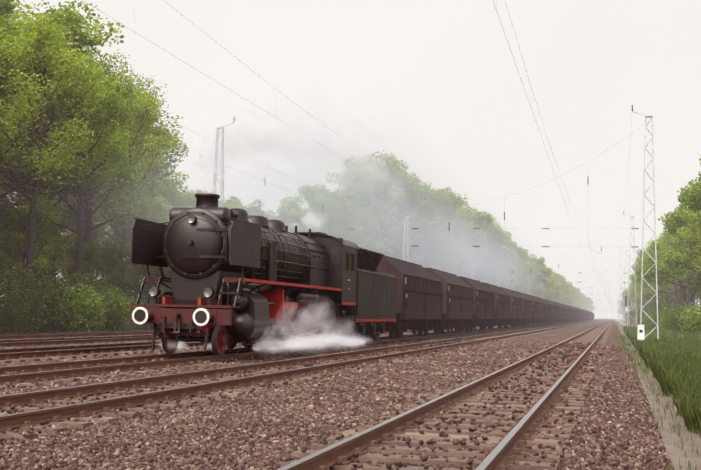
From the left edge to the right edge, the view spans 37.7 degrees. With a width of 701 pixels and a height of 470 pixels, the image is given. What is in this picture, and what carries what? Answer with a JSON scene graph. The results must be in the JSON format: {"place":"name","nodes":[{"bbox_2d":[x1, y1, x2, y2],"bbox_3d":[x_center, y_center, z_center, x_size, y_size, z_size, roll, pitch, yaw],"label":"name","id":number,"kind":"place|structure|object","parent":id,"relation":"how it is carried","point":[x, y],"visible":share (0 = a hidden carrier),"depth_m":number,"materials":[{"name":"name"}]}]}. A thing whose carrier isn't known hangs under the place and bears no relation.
{"place":"outdoors","nodes":[
{"label":"outdoors","id":0,"kind":"place"},
{"bbox_2d":[3,318,676,401],"bbox_3d":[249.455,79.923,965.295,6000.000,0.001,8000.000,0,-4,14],"label":"ground","id":1,"kind":"structure","parent":0,"point":[149,329],"depth_m":99.54,"materials":[{"name":"green plant"}]},
{"bbox_2d":[0,2,24,202],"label":"tree","id":2,"kind":"object","parent":1,"relation":"on","point":[10,15],"visible":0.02,"depth_m":106.82,"materials":[{"name":"green plant"}]},
{"bbox_2d":[0,195,25,295],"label":"tree","id":3,"kind":"object","parent":1,"relation":"on","point":[3,207],"visible":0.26,"depth_m":80.05,"materials":[{"name":"green plant"}]},
{"bbox_2d":[0,52,25,166],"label":"tree","id":4,"kind":"object","parent":1,"relation":"on","point":[5,64],"visible":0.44,"depth_m":69.47,"materials":[{"name":"green plant"}]},
{"bbox_2d":[0,289,35,333],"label":"bush","id":5,"kind":"object","parent":1,"relation":"on","point":[9,315],"visible":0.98,"depth_m":57.68,"materials":[{"name":"green plant"}]},
{"bbox_2d":[0,263,53,333],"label":"bush","id":6,"kind":"object","parent":1,"relation":"on","point":[33,315],"visible":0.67,"depth_m":60.93,"materials":[{"name":"green plant"}]},
{"bbox_2d":[0,200,61,328],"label":"tree","id":7,"kind":"object","parent":1,"relation":"on","point":[20,219],"visible":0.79,"depth_m":68.16,"materials":[{"name":"green plant"}]},
{"bbox_2d":[11,270,60,332],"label":"bush","id":8,"kind":"object","parent":1,"relation":"on","point":[41,329],"visible":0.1,"depth_m":68.59,"materials":[{"name":"green plant"}]},
{"bbox_2d":[0,17,86,232],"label":"tree","id":9,"kind":"object","parent":1,"relation":"on","point":[4,38],"visible":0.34,"depth_m":70.68,"materials":[{"name":"green plant"}]},
{"bbox_2d":[11,216,77,332],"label":"tree","id":10,"kind":"object","parent":1,"relation":"on","point":[60,243],"visible":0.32,"depth_m":72.96,"materials":[{"name":"green plant"}]},
{"bbox_2d":[0,20,104,330],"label":"tree","id":11,"kind":"object","parent":1,"relation":"on","point":[40,189],"visible":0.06,"depth_m":76.48,"materials":[{"name":"green plant"}]},
{"bbox_2d":[0,7,117,332],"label":"tree","id":12,"kind":"object","parent":1,"relation":"on","point":[34,61],"visible":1,"depth_m":66.70,"materials":[{"name":"green plant"}]},
{"bbox_2d":[0,54,120,297],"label":"tree","id":13,"kind":"object","parent":1,"relation":"on","point":[8,173],"visible":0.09,"depth_m":79.12,"materials":[{"name":"green plant"}]},
{"bbox_2d":[0,0,126,209],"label":"tree","id":14,"kind":"object","parent":1,"relation":"on","point":[6,6],"visible":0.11,"depth_m":82.30,"materials":[{"name":"green plant"}]},
{"bbox_2d":[31,267,101,332],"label":"bush","id":15,"kind":"object","parent":1,"relation":"on","point":[54,300],"visible":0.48,"depth_m":65.48,"materials":[{"name":"green plant"}]},
{"bbox_2d":[5,0,129,326],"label":"tree","id":16,"kind":"object","parent":1,"relation":"on","point":[71,22],"visible":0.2,"depth_m":91.25,"materials":[{"name":"green plant"}]},
{"bbox_2d":[42,240,96,285],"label":"tree","id":17,"kind":"object","parent":1,"relation":"on","point":[73,251],"visible":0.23,"depth_m":77.65,"materials":[{"name":"green plant"}]},
{"bbox_2d":[46,209,95,327],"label":"tree","id":18,"kind":"object","parent":1,"relation":"on","point":[64,222],"visible":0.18,"depth_m":82.09,"materials":[{"name":"green plant"}]},
{"bbox_2d":[8,51,141,298],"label":"tree","id":19,"kind":"object","parent":1,"relation":"on","point":[108,181],"visible":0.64,"depth_m":73.27,"materials":[{"name":"green plant"}]},
{"bbox_2d":[49,281,109,331],"bbox_3d":[-16.685,4.715,63.852,3.159,3.799,4.389,5,-6,-42],"label":"bush","id":20,"kind":"object","parent":1,"relation":"on","point":[82,316],"visible":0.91,"depth_m":63.51,"materials":[{"name":"green plant"}]},
{"bbox_2d":[47,200,112,274],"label":"tree","id":21,"kind":"object","parent":1,"relation":"on","point":[75,206],"visible":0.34,"depth_m":87.83,"materials":[{"name":"green plant"}]},
{"bbox_2d":[9,46,155,287],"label":"tree","id":22,"kind":"object","parent":1,"relation":"on","point":[89,228],"visible":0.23,"depth_m":82.50,"materials":[{"name":"green plant"}]},
{"bbox_2d":[63,242,107,297],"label":"tree","id":23,"kind":"object","parent":1,"relation":"on","point":[90,252],"visible":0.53,"depth_m":80.97,"materials":[{"name":"green plant"}]},
{"bbox_2d":[45,57,145,287],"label":"tree","id":24,"kind":"object","parent":1,"relation":"on","point":[70,195],"visible":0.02,"depth_m":87.41,"materials":[{"name":"green plant"}]},
{"bbox_2d":[90,240,123,296],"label":"tree","id":25,"kind":"object","parent":1,"relation":"on","point":[115,262],"visible":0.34,"depth_m":92.86,"materials":[{"name":"green plant"}]},
{"bbox_2d":[91,290,125,331],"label":"bush","id":26,"kind":"object","parent":1,"relation":"on","point":[103,294],"visible":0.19,"depth_m":68.80,"materials":[{"name":"green plant"}]},
{"bbox_2d":[90,235,126,294],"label":"tree","id":27,"kind":"object","parent":1,"relation":"on","point":[122,267],"visible":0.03,"depth_m":96.81,"materials":[{"name":"green plant"}]},
{"bbox_2d":[90,283,131,330],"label":"bush","id":28,"kind":"object","parent":1,"relation":"on","point":[124,320],"visible":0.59,"depth_m":69.63,"materials":[{"name":"green plant"}]},
{"bbox_2d":[95,277,138,302],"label":"bush","id":29,"kind":"object","parent":1,"relation":"on","point":[119,284],"visible":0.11,"depth_m":81.00,"materials":[{"name":"green plant"}]},
{"bbox_2d":[99,226,145,283],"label":"tree","id":30,"kind":"object","parent":1,"relation":"on","point":[108,239],"visible":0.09,"depth_m":114.86,"materials":[{"name":"green plant"}]},
{"bbox_2d":[92,71,152,241],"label":"tree","id":31,"kind":"object","parent":1,"relation":"on","point":[119,162],"visible":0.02,"depth_m":123.85,"materials":[{"name":"green plant"}]},
{"bbox_2d":[61,91,189,298],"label":"tree","id":32,"kind":"object","parent":1,"relation":"on","point":[175,143],"visible":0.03,"depth_m":131.75,"materials":[{"name":"green plant"}]},
{"bbox_2d":[103,189,152,301],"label":"tree","id":33,"kind":"object","parent":1,"relation":"on","point":[129,244],"visible":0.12,"depth_m":113.08,"materials":[{"name":"green plant"}]},
{"bbox_2d":[123,265,150,325],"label":"understorey","id":34,"kind":"object","parent":1,"relation":"on","point":[129,270],"visible":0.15,"depth_m":105.28,"materials":[{"name":"green plant"}]},
{"bbox_2d":[74,92,200,291],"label":"tree","id":35,"kind":"object","parent":1,"relation":"on","point":[147,147],"visible":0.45,"depth_m":107.67,"materials":[{"name":"green plant"}]},
{"bbox_2d":[101,195,174,329],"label":"tree","id":36,"kind":"object","parent":1,"relation":"on","point":[153,271],"visible":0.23,"depth_m":84.27,"materials":[{"name":"green plant"}]},
{"bbox_2d":[96,70,182,270],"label":"tree","id":37,"kind":"object","parent":1,"relation":"on","point":[157,170],"visible":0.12,"depth_m":133.94,"materials":[{"name":"green plant"}]},
{"bbox_2d":[113,264,171,295],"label":"understorey","id":38,"kind":"object","parent":1,"relation":"on","point":[156,274],"visible":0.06,"depth_m":87.73,"materials":[{"name":"green plant"}]},
{"bbox_2d":[116,174,174,278],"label":"tree","id":39,"kind":"object","parent":1,"relation":"on","point":[151,186],"visible":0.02,"depth_m":116.75,"materials":[{"name":"green plant"}]},
{"bbox_2d":[130,287,160,330],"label":"bush","id":40,"kind":"object","parent":1,"relation":"on","point":[144,324],"visible":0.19,"depth_m":75.96,"materials":[{"name":"green plant"}]},
{"bbox_2d":[131,195,176,297],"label":"tree","id":41,"kind":"object","parent":1,"relation":"on","point":[161,212],"visible":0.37,"depth_m":82.00,"materials":[{"name":"green plant"}]},
{"bbox_2d":[123,184,185,239],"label":"tree","id":42,"kind":"object","parent":1,"relation":"on","point":[173,197],"visible":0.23,"depth_m":96.42,"materials":[{"name":"green plant"}]},
{"bbox_2d":[177,191,205,206],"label":"tree","id":43,"kind":"object","parent":1,"relation":"on","point":[189,197],"visible":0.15,"depth_m":102.12,"materials":[{"name":"green plant"}]},
{"bbox_2d":[212,127,223,206],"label":"mast","id":44,"kind":"object","parent":1,"relation":"on","point":[221,161],"visible":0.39,"depth_m":77.75,"materials":[{"name":"metal"}]},
{"bbox_2d":[0,1,647,312],"bbox_3d":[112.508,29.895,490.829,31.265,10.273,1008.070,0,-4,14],"label":"overhead wires","id":45,"kind":"object","parent":44,"relation":"attached to","point":[384,183],"visible":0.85,"depth_m":70.42,"materials":[{"name":"grey metal"}]},
{"bbox_2d":[246,199,268,288],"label":"tree","id":46,"kind":"object","parent":1,"relation":"on","point":[259,212],"visible":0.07,"depth_m":146.78,"materials":[{"name":"green plant"}]},
{"bbox_2d":[276,204,306,231],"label":"tree","id":47,"kind":"object","parent":1,"relation":"on","point":[285,216],"visible":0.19,"depth_m":137.78,"materials":[{"name":"green plant"}]},
{"bbox_2d":[277,182,331,215],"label":"tree","id":48,"kind":"object","parent":1,"relation":"on","point":[311,191],"visible":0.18,"depth_m":227.30,"materials":[{"name":"green plant"}]},
{"bbox_2d":[0,319,628,469],"bbox_3d":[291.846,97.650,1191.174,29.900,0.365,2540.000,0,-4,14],"label":"ballast bed","id":49,"kind":"object","parent":1,"relation":"on","point":[565,333],"visible":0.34,"depth_m":78.20,"materials":[{"name":"brown gravel"}]},
{"bbox_2d":[0,322,612,469],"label":"sleepers","id":50,"kind":"object","parent":49,"relation":"on","point":[411,429],"visible":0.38,"depth_m":15.62},
{"bbox_2d":[0,318,612,469],"bbox_3d":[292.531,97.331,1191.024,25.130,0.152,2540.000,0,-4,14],"label":"rails","id":51,"kind":"object","parent":49,"relation":"on","point":[495,459],"visible":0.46,"depth_m":21.16,"materials":[{"name":"metal"}]},
{"bbox_2d":[130,193,396,354],"bbox_3d":[-1.925,1.836,38.357,3.120,4.605,22.790,0,-4,14],"label":"steam locomotive","id":52,"kind":"object","parent":51,"relation":"on","point":[314,288],"visible":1,"depth_m":29.95,"materials":[{"name":"metal"}]},
{"bbox_2d":[360,255,442,338],"bbox_3d":[2.553,3.464,55.758,3.090,4.165,13.550,0,-4,14],"label":"hopper wagon","id":53,"kind":"object","parent":51,"relation":"on","point":[419,298],"visible":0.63,"depth_m":53.37,"materials":[{"name":"metal"}]},
{"bbox_2d":[412,268,472,334],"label":"hopper wagon","id":54,"kind":"object","parent":51,"relation":"on","point":[457,296],"visible":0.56,"depth_m":66.62,"materials":[{"name":"metal"}]},
{"bbox_2d":[446,276,493,331],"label":"hopper wagon","id":55,"kind":"object","parent":51,"relation":"on","point":[483,303],"visible":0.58,"depth_m":79.77,"materials":[{"name":"metal"}]},
{"bbox_2d":[473,282,509,329],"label":"hopper wagon","id":56,"kind":"object","parent":51,"relation":"on","point":[501,306],"visible":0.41,"depth_m":93.01,"materials":[{"name":"metal"}]},
{"bbox_2d":[499,287,521,327],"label":"hopper wagon","id":57,"kind":"object","parent":51,"relation":"on","point":[515,307],"visible":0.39,"depth_m":106.45,"materials":[{"name":"metal"}]},
{"bbox_2d":[503,290,531,326],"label":"hopper wagon","id":58,"kind":"object","parent":51,"relation":"on","point":[526,308],"visible":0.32,"depth_m":119.67,"materials":[{"name":"metal"}]},
{"bbox_2d":[515,293,539,325],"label":"hopper wagon","id":59,"kind":"object","parent":51,"relation":"on","point":[535,309],"visible":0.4,"depth_m":132.92,"materials":[{"name":"metal"}]},
{"bbox_2d":[529,296,545,325],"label":"hopper wagon","id":60,"kind":"object","parent":51,"relation":"on","point":[542,311],"visible":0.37,"depth_m":145.84,"materials":[{"name":"metal"}]},
{"bbox_2d":[538,297,551,324],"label":"hopper wagon","id":61,"kind":"object","parent":51,"relation":"on","point":[548,312],"visible":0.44,"depth_m":158.78,"materials":[{"name":"metal"}]},
{"bbox_2d":[292,194,356,241],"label":"tree","id":62,"kind":"object","parent":1,"relation":"on","point":[304,212],"visible":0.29,"depth_m":136.71,"materials":[{"name":"green plant"}]},
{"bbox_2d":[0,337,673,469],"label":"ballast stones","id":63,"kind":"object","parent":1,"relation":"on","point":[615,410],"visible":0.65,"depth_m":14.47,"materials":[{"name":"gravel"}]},
{"bbox_2d":[314,198,360,241],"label":"tree","id":64,"kind":"object","parent":1,"relation":"on","point":[341,217],"visible":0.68,"depth_m":135.70,"materials":[{"name":"green plant"}]},
{"bbox_2d":[335,216,364,247],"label":"tree","id":65,"kind":"object","parent":1,"relation":"on","point":[357,242],"visible":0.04,"depth_m":142.05,"materials":[{"name":"green plant"}]},
{"bbox_2d":[333,151,384,194],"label":"tree","id":66,"kind":"object","parent":1,"relation":"on","point":[375,157],"depth_m":272.21,"materials":[{"name":"green plant"}]},
{"bbox_2d":[326,154,402,195],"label":"tree","id":67,"kind":"object","parent":1,"relation":"on","point":[352,175],"visible":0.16,"depth_m":218.90,"materials":[{"name":"green plant"}]},
{"bbox_2d":[348,204,383,249],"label":"tree","id":68,"kind":"object","parent":1,"relation":"on","point":[363,218],"visible":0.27,"depth_m":148.95,"materials":[{"name":"green plant"}]},
{"bbox_2d":[353,218,387,253],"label":"tree","id":69,"kind":"object","parent":1,"relation":"on","point":[378,248],"visible":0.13,"depth_m":148.84,"materials":[{"name":"green plant"}]},
{"bbox_2d":[344,175,412,253],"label":"tree","id":70,"kind":"object","parent":1,"relation":"on","point":[359,193],"visible":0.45,"depth_m":157.51,"materials":[{"name":"green plant"}]},
{"bbox_2d":[358,149,418,253],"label":"tree","id":71,"kind":"object","parent":1,"relation":"on","point":[384,176],"visible":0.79,"depth_m":161.90,"materials":[{"name":"green plant"}]},
{"bbox_2d":[370,160,427,264],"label":"tree","id":72,"kind":"object","parent":1,"relation":"on","point":[417,196],"visible":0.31,"depth_m":166.81,"materials":[{"name":"green plant"}]},
{"bbox_2d":[377,198,431,258],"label":"tree","id":73,"kind":"object","parent":1,"relation":"on","point":[417,250],"visible":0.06,"depth_m":178.96,"materials":[{"name":"green plant"}]},
{"bbox_2d":[403,217,408,261],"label":"mast","id":74,"kind":"object","parent":1,"relation":"on","point":[407,258],"visible":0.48,"depth_m":147.18,"materials":[{"name":"metal"}]},
{"bbox_2d":[379,196,440,269],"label":"tree","id":75,"kind":"object","parent":1,"relation":"on","point":[429,229],"visible":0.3,"depth_m":180.51,"materials":[{"name":"green plant"}]},
{"bbox_2d":[400,184,448,268],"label":"tree","id":76,"kind":"object","parent":1,"relation":"on","point":[442,259],"visible":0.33,"depth_m":185.12,"materials":[{"name":"green plant"}]},
{"bbox_2d":[398,207,456,264],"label":"tree","id":77,"kind":"object","parent":1,"relation":"on","point":[446,227],"visible":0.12,"depth_m":195.36,"materials":[{"name":"green plant"}]},
{"bbox_2d":[417,181,451,259],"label":"tree","id":78,"kind":"object","parent":1,"relation":"on","point":[428,186],"visible":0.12,"depth_m":205.83,"materials":[{"name":"green plant"}]},
{"bbox_2d":[431,190,462,270],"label":"tree","id":79,"kind":"object","parent":1,"relation":"on","point":[448,211],"visible":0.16,"depth_m":206.08,"materials":[{"name":"green plant"}]},
{"bbox_2d":[443,208,473,269],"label":"tree","id":80,"kind":"object","parent":1,"relation":"on","point":[459,222],"visible":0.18,"depth_m":227.84,"materials":[{"name":"green plant"}]},
{"bbox_2d":[458,206,489,254],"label":"tree","id":81,"kind":"object","parent":1,"relation":"on","point":[466,215],"visible":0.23,"depth_m":237.26,"materials":[{"name":"green plant"}]},
{"bbox_2d":[462,207,499,283],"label":"tree","id":82,"kind":"object","parent":1,"relation":"on","point":[476,217],"visible":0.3,"depth_m":246.12,"materials":[{"name":"green plant"}]},
{"bbox_2d":[461,210,500,278],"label":"tree","id":83,"kind":"object","parent":1,"relation":"on","point":[488,263],"visible":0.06,"depth_m":250.32,"materials":[{"name":"green plant"}]},
{"bbox_2d":[482,228,500,286],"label":"tree","id":84,"kind":"object","parent":1,"relation":"on","point":[499,252],"visible":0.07,"depth_m":269.72,"materials":[{"name":"green plant"}]},
{"bbox_2d":[475,211,513,285],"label":"tree","id":85,"kind":"object","parent":1,"relation":"on","point":[488,218],"visible":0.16,"depth_m":273.48,"materials":[{"name":"green plant"}]},
{"bbox_2d":[511,251,535,290],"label":"tree","id":86,"kind":"object","parent":1,"relation":"on","point":[525,279],"visible":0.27,"depth_m":370.55,"materials":[{"name":"green plant"}]},
{"bbox_2d":[515,265,543,296],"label":"tree","id":87,"kind":"object","parent":1,"relation":"on","point":[539,276],"visible":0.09,"depth_m":382.57,"materials":[{"name":"green plant"}]},
{"bbox_2d":[529,254,560,298],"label":"tree","id":88,"kind":"object","parent":1,"relation":"on","point":[540,261],"visible":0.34,"depth_m":471.83,"materials":[{"name":"green plant"}]},
{"bbox_2d":[628,217,636,326],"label":"mast","id":89,"kind":"object","parent":1,"relation":"on","point":[631,271],"visible":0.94,"depth_m":139.03,"materials":[{"name":"metal"}]},
{"bbox_2d":[630,249,648,305],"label":"tree","id":90,"kind":"object","parent":1,"relation":"on","point":[636,265],"visible":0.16,"depth_m":304.02,"materials":[{"name":"green plant"}]},
{"bbox_2d":[640,116,658,338],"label":"mast","id":91,"kind":"object","parent":1,"relation":"on","point":[655,260],"visible":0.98,"depth_m":69.51,"materials":[{"name":"metal"}]},
{"bbox_2d":[618,325,700,469],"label":"verge grass","id":92,"kind":"structure","parent":1,"relation":"on","point":[671,359],"depth_m":31.49,"materials":[{"name":"green plant"}]},
{"bbox_2d":[644,231,678,310],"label":"tree","id":93,"kind":"object","parent":1,"relation":"on","point":[652,246],"visible":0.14,"depth_m":189.21,"materials":[{"name":"green plant"}]},
{"bbox_2d":[638,241,687,306],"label":"tree","id":94,"kind":"object","parent":1,"relation":"on","point":[649,297],"visible":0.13,"depth_m":191.90,"materials":[{"name":"green plant"}]},
{"bbox_2d":[649,299,680,327],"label":"bush","id":95,"kind":"object","parent":1,"relation":"on","point":[663,303],"visible":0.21,"depth_m":125.37,"materials":[{"name":"green plant"}]},
{"bbox_2d":[658,305,674,329],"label":"bush","id":96,"kind":"object","parent":1,"relation":"on","point":[661,323],"visible":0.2,"depth_m":119.34,"materials":[{"name":"green plant"}]},
{"bbox_2d":[637,229,697,307],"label":"tree","id":97,"kind":"object","parent":1,"relation":"on","point":[651,261],"visible":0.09,"depth_m":158.90,"materials":[{"name":"green plant"}]},
{"bbox_2d":[636,182,700,312],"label":"tree","id":98,"kind":"object","parent":1,"relation":"on","point":[692,279],"visible":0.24,"depth_m":135.24,"materials":[{"name":"green plant"}]},
{"bbox_2d":[660,304,679,331],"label":"bush","id":99,"kind":"object","parent":1,"relation":"on","point":[668,318],"visible":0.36,"depth_m":108.87,"materials":[{"name":"green plant"}]},
{"bbox_2d":[654,244,686,311],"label":"tree","id":100,"kind":"object","parent":1,"relation":"on","point":[661,289],"visible":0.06,"depth_m":178.53,"materials":[{"name":"green plant"}]},
{"bbox_2d":[644,179,700,290],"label":"tree","id":101,"kind":"object","parent":1,"relation":"on","point":[675,218],"visible":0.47,"depth_m":125.06,"materials":[{"name":"green plant"}]},
{"bbox_2d":[652,202,700,272],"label":"tree","id":102,"kind":"object","parent":1,"relation":"on","point":[691,224],"visible":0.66,"depth_m":119.30,"materials":[{"name":"green plant"}]},
{"bbox_2d":[657,220,699,304],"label":"tree","id":103,"kind":"object","parent":1,"relation":"on","point":[679,268],"visible":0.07,"depth_m":149.90,"materials":[{"name":"green plant"}]},
{"bbox_2d":[659,235,697,303],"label":"tree","id":104,"kind":"object","parent":1,"relation":"on","point":[680,290],"visible":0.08,"depth_m":154.74,"materials":[{"name":"green plant"}]},
{"bbox_2d":[662,153,700,276],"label":"tree","id":105,"kind":"object","parent":1,"relation":"on","point":[693,199],"visible":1,"depth_m":109.78,"materials":[{"name":"green plant"}]},
{"bbox_2d":[668,304,697,333],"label":"bush","id":106,"kind":"object","parent":1,"relation":"on","point":[674,321],"visible":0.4,"depth_m":96.27,"materials":[{"name":"green plant"}]},
{"bbox_2d":[675,301,700,333],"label":"bush","id":107,"kind":"object","parent":1,"relation":"on","point":[694,327],"visible":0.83,"depth_m":88.08,"materials":[{"name":"green plant"}]},
{"bbox_2d":[1,0,700,318],"label":"sky","id":108,"kind":"structure","parent":0,"point":[437,85],"materials":[{"name":"white"}]},
{"bbox_2d":[445,231,477,276],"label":"smoke","id":109,"kind":"object","parent":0,"point":[465,267],"visible":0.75,"depth_m":153.39,"materials":[{"name":"grey"}]},
{"bbox_2d":[474,249,507,275],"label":"smoke","id":110,"kind":"object","parent":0,"point":[483,255],"visible":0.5,"depth_m":123.82,"materials":[{"name":"grey"}]},
{"bbox_2d":[616,320,700,469],"bbox_3d":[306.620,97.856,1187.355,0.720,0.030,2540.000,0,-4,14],"label":"cess path","id":111,"kind":"structure","parent":0,"point":[673,452],"depth_m":16.80,"materials":[{"name":"grey gravel"}]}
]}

